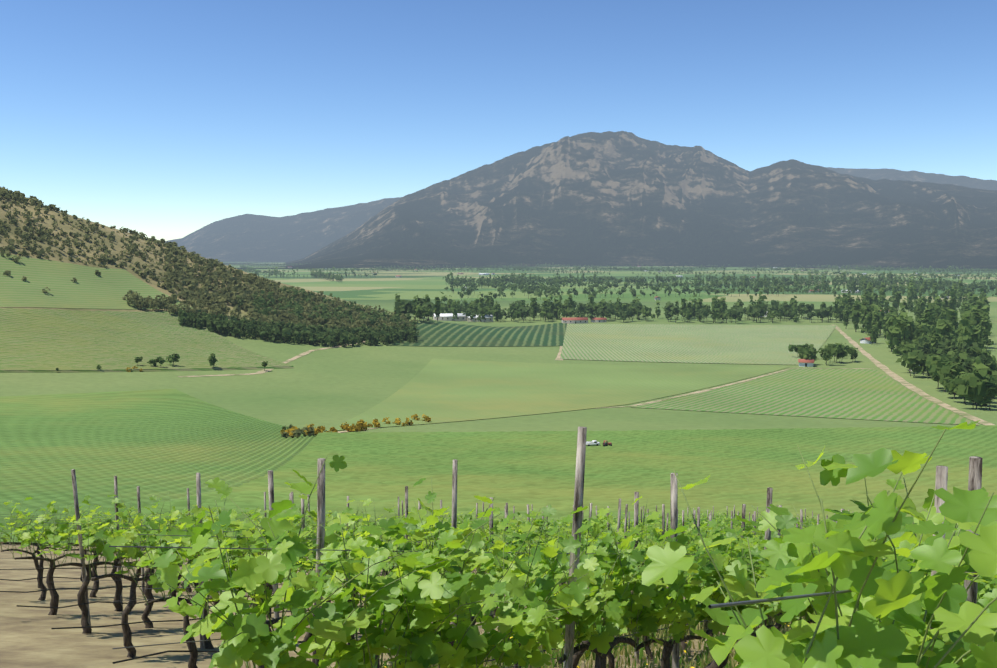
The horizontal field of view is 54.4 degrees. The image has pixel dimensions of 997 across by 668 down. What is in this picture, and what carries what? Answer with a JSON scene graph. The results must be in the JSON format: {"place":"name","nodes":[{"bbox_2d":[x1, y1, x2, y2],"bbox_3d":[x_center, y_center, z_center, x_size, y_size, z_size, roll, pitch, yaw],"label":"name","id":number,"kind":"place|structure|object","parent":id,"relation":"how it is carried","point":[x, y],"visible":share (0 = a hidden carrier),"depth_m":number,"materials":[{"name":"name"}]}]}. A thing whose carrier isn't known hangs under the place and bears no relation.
{"place":"outdoors","nodes":[
{"label":"outdoors","id":0,"kind":"place"},
{"bbox_2d":[0,253,192,308],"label":"grassy field","id":1,"kind":"structure","parent":0,"point":[109,288],"depth_m":575.66,"materials":[{"name":"green plant"}]},
{"bbox_2d":[0,308,293,371],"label":"field terrace","id":2,"kind":"structure","parent":0,"point":[41,340],"depth_m":491.10,"materials":[{"name":"green plant"}]},
{"bbox_2d":[0,389,315,531],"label":"field","id":3,"kind":"structure","parent":0,"point":[160,443],"depth_m":199.15,"materials":[{"name":"green plant"}]},
{"bbox_2d":[178,338,379,376],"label":"dirt road","id":4,"kind":"structure","parent":0,"point":[288,360],"depth_m":512.67,"materials":[{"name":"beige soil"}]},
{"bbox_2d":[0,193,996,667],"bbox_3d":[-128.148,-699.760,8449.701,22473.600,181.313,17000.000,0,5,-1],"label":"ground","id":5,"kind":"structure","parent":0,"point":[330,387],"depth_m":422.24,"materials":[{"name":"green plant"}]},
{"bbox_2d":[0,186,417,437],"bbox_3d":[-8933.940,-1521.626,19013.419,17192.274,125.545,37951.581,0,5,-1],"label":"scrub","id":6,"kind":"object","parent":5,"relation":"on","point":[224,294],"depth_m":668.94,"materials":[{"name":"green plant"}]},
{"bbox_2d":[126,366,430,437],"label":"yellow shrubs","id":7,"kind":"object","parent":5,"relation":"on","point":[359,425],"depth_m":266.76,"materials":[{"name":"plant"}]},
{"bbox_2d":[433,315,466,320],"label":"building walls","id":8,"kind":"structure","parent":5,"relation":"on","point":[450,318],"depth_m":1020.41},
{"bbox_2d":[433,313,465,316],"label":"shed roof","id":9,"kind":"structure","parent":8,"relation":"on","point":[448,314],"depth_m":1023.59,"materials":[{"name":"white metal"}]},
{"bbox_2d":[388,321,566,345],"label":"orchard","id":10,"kind":"object","parent":5,"relation":"on","point":[443,334],"visible":0.96,"depth_m":739.96,"materials":[{"name":"green plant"}]},
{"bbox_2d":[467,318,492,321],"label":"building walls","id":11,"kind":"structure","parent":5,"relation":"on","point":[482,320],"depth_m":1018.40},
{"bbox_2d":[467,315,492,317],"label":"shed roof","id":12,"kind":"structure","parent":11,"relation":"on","point":[486,316],"depth_m":1019.45,"materials":[{"name":"white metal"}]},
{"bbox_2d":[0,420,996,667],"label":"vine","id":13,"kind":"object","parent":5,"relation":"on","point":[791,565],"depth_m":4.10,"materials":[{"name":"green plant"}]},
{"bbox_2d":[56,263,996,409],"bbox_3d":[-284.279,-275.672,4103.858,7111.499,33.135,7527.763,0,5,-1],"label":"trees","id":14,"kind":"object","parent":5,"relation":"on","point":[978,384],"depth_m":1008.61,"materials":[{"name":"green plant"}]},
{"bbox_2d":[71,427,982,667],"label":"wooden posts","id":15,"kind":"object","parent":5,"relation":"in","point":[975,474],"visible":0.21,"depth_m":7.77,"materials":[{"name":"grey wood"}]},
{"bbox_2d":[0,513,978,667],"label":"vine wires","id":16,"kind":"object","parent":15,"relation":"attached to","point":[720,605],"visible":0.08,"depth_m":4.15,"materials":[{"name":"grey metal"}]},
{"bbox_2d":[0,564,707,663],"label":"drip lines","id":17,"kind":"object","parent":16,"relation":"attached to","point":[148,621],"visible":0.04,"depth_m":12.99,"materials":[{"name":"black plastic"}]},
{"bbox_2d":[244,598,812,667],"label":"grass","id":18,"kind":"structure","parent":5,"relation":"on","point":[704,659],"depth_m":13.12,"materials":[{"name":"green plant"}]},
{"bbox_2d":[555,323,568,359],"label":"dirt track","id":19,"kind":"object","parent":5,"relation":"on","point":[559,354],"visible":0.15,"depth_m":632.94,"materials":[{"name":"brown soil"}]},
{"bbox_2d":[561,319,587,323],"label":"red house walls","id":20,"kind":"structure","parent":5,"relation":"on","point":[572,321],"depth_m":1004.06,"materials":[{"name":"paint"}]},
{"bbox_2d":[561,317,587,319],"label":"building roof","id":21,"kind":"structure","parent":20,"relation":"on","point":[579,318],"depth_m":1006.58,"materials":[{"name":"red metal"}]},
{"bbox_2d":[178,309,995,407],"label":"trees","id":22,"kind":"object","parent":5,"relation":"on","point":[945,347],"depth_m":581.19,"materials":[{"name":"green plant"}]},
{"bbox_2d":[180,263,996,346],"bbox_3d":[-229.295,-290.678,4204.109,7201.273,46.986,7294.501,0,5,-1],"label":"trees","id":23,"kind":"object","parent":5,"relation":"on","point":[408,305],"depth_m":1039.63,"materials":[{"name":"green plant"}]},
{"bbox_2d":[338,368,866,432],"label":"dirt track","id":24,"kind":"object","parent":5,"relation":"on","point":[696,391],"visible":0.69,"depth_m":440.45,"materials":[{"name":"beige soil"}]},
{"bbox_2d":[224,262,996,355],"bbox_3d":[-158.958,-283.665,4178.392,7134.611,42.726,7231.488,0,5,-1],"label":"trees","id":25,"kind":"object","parent":5,"relation":"on","point":[974,325],"depth_m":1053.63,"materials":[{"name":"green plant"}]},
{"bbox_2d":[799,362,812,366],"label":"house walls","id":26,"kind":"structure","parent":5,"relation":"on","point":[801,364],"depth_m":571.52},
{"bbox_2d":[798,359,813,362],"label":"house roof","id":27,"kind":"structure","parent":26,"relation":"on","point":[806,360],"depth_m":572.20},
{"bbox_2d":[632,369,979,424],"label":"vineyard field","id":28,"kind":"structure","parent":5,"relation":"on","point":[854,394],"depth_m":398.13,"materials":[{"name":"green plant"}]},
{"bbox_2d":[860,338,874,343],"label":"house walls","id":29,"kind":"structure","parent":5,"relation":"on","point":[864,341],"depth_m":759.65,"materials":[{"name":"white paint"}]},
{"bbox_2d":[0,425,996,548],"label":"field","id":30,"kind":"structure","parent":0,"point":[519,471],"depth_m":155.44,"materials":[{"name":"green plant"}]},
{"bbox_2d":[586,440,599,444],"bbox_3d":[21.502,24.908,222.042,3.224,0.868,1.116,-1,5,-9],"label":"pickup","id":31,"kind":"object","parent":30,"relation":"on","point":[592,443],"depth_m":221.61,"materials":[{"name":"white metal"}]},
{"bbox_2d":[0,0,996,240],"label":"sky","id":32,"kind":"structure","parent":0,"point":[167,120],"materials":[{"name":"blue"}]},
{"bbox_2d":[325,358,787,430],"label":"field","id":33,"kind":"structure","parent":0,"point":[441,390],"depth_m":440.80,"materials":[{"name":"green plant"}]},
{"bbox_2d":[165,167,996,261],"bbox_3d":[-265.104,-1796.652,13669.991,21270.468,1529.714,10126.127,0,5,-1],"label":"mountain","id":34,"kind":"structure","parent":0,"point":[250,238],"depth_m":13896.88,"materials":[{"name":"grey stone"}]},
{"bbox_2d":[591,318,606,319],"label":"building roof","id":35,"kind":"structure","parent":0,"point":[598,318],"depth_m":1022.63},
{"bbox_2d":[223,131,996,270],"bbox_3d":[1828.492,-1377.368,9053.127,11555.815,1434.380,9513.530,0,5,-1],"label":"mountain","id":36,"kind":"structure","parent":0,"point":[618,198],"depth_m":7732.48,"materials":[{"name":"grey stone"}]},
{"bbox_2d":[560,324,836,364],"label":"crop field","id":37,"kind":"structure","parent":0,"point":[736,344],"depth_m":756.38,"materials":[{"name":"green plant"}]},
{"bbox_2d":[835,326,993,424],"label":"road","id":38,"kind":"structure","parent":0,"point":[893,375],"depth_m":466.84,"materials":[{"name":"beige soil"}]},
{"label":"flower stems","id":39,"kind":"object","parent":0,"visible":0},
{"bbox_2d":[384,621,788,667],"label":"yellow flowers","id":40,"kind":"object","parent":39,"relation":"attached to","point":[578,666],"depth_m":10.82,"materials":[{"name":"yellow plant"}]}
]}

